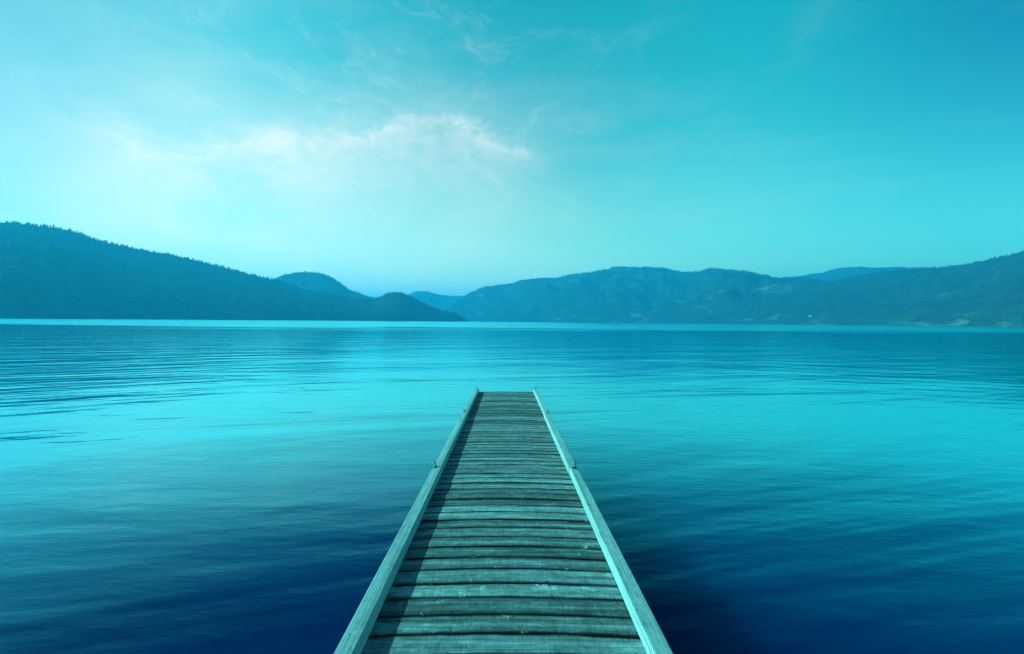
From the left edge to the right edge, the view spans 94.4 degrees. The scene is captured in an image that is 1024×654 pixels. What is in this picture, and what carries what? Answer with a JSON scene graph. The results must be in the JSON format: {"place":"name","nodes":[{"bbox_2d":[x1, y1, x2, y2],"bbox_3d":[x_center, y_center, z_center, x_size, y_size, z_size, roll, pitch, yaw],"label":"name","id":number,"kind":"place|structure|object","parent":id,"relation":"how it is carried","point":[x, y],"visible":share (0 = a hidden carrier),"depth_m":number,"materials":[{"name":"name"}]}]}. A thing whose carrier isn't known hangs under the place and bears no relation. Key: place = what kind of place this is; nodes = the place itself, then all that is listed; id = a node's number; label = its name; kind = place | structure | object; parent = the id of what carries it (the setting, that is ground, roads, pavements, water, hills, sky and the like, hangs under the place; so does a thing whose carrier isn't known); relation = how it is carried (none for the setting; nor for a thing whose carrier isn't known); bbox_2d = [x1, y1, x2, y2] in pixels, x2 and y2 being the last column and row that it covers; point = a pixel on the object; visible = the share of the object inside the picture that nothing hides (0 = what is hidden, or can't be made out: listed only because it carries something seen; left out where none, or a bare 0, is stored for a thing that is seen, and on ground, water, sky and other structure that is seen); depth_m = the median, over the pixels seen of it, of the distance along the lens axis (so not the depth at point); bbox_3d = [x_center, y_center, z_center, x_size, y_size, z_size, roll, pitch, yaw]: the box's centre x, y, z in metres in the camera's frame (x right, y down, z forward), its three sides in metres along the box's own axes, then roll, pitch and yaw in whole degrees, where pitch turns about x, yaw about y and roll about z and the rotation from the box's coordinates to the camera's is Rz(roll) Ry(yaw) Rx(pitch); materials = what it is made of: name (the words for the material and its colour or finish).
{"place":"outdoors","nodes":[
{"label":"outdoors","id":0,"kind":"place"},
{"bbox_2d":[0,223,466,321],"bbox_3d":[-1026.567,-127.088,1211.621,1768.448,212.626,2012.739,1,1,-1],"label":"hill","id":1,"kind":"structure","parent":0,"point":[152,310],"depth_m":974.00,"materials":[{"name":"blue plant"}]},
{"bbox_2d":[0,221,466,320],"bbox_3d":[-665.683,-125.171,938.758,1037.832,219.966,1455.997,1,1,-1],"label":"forest","id":2,"kind":"object","parent":1,"relation":"on","point":[70,233],"visible":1,"depth_m":1044.97,"materials":[{"name":"green plant"}]},
{"bbox_2d":[276,272,370,299],"bbox_3d":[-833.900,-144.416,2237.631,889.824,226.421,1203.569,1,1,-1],"label":"hill","id":3,"kind":"structure","parent":0,"point":[337,288],"depth_m":2136.17,"materials":[{"name":"blue plant"}]},
{"bbox_2d":[273,271,372,298],"bbox_3d":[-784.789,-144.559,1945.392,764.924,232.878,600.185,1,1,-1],"label":"forest","id":4,"kind":"object","parent":3,"relation":"on","point":[293,273],"visible":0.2,"depth_m":2169.39,"materials":[{"name":"green plant"}]},
{"bbox_2d":[409,291,462,311],"bbox_3d":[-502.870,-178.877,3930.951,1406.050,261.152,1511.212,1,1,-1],"label":"hill","id":5,"kind":"structure","parent":0,"point":[441,302],"depth_m":3750.64,"materials":[{"name":"blue plant"}]},
{"bbox_2d":[0,319,1023,653],"bbox_3d":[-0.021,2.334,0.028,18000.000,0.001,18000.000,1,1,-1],"label":"water","id":6,"kind":"structure","parent":0,"point":[210,487],"depth_m":7.43,"materials":[{"name":"blue liquid"}]},
{"bbox_2d":[334,387,672,653],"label":"pier","id":7,"kind":"structure","parent":6,"relation":"in","point":[504,542],"depth_m":3.60,"materials":[{"name":"grey wood"}]},
{"bbox_2d":[0,0,1023,296],"label":"sky","id":8,"kind":"structure","parent":0,"point":[377,148],"materials":[{"name":"blue"}]},
{"bbox_2d":[445,266,827,323],"bbox_3d":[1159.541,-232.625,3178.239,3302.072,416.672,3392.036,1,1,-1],"label":"hill","id":9,"kind":"structure","parent":0,"point":[665,290],"depth_m":2568.72,"materials":[{"name":"blue plant"}]},
{"bbox_2d":[446,266,824,321],"bbox_3d":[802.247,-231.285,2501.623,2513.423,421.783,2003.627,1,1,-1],"label":"forest","id":10,"kind":"object","parent":9,"relation":"on","point":[731,270],"visible":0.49,"depth_m":2715.74,"materials":[{"name":"green plant"}]},
{"bbox_2d":[793,266,929,280],"bbox_3d":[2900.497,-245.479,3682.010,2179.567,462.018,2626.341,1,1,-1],"label":"hill","id":11,"kind":"structure","parent":0,"point":[836,274],"depth_m":3723.65,"materials":[{"name":"blue plant"}]},
{"bbox_2d":[700,252,1023,326],"bbox_3d":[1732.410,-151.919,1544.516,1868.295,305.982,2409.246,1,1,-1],"label":"hill","id":12,"kind":"structure","parent":0,"point":[859,313],"depth_m":1667.28,"materials":[{"name":"blue plant"}]},
{"bbox_2d":[700,250,1023,325],"bbox_3d":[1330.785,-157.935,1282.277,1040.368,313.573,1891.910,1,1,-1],"label":"forest","id":13,"kind":"object","parent":12,"relation":"on","point":[704,318],"visible":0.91,"depth_m":1735.83,"materials":[{"name":"green plant"}]}
]}

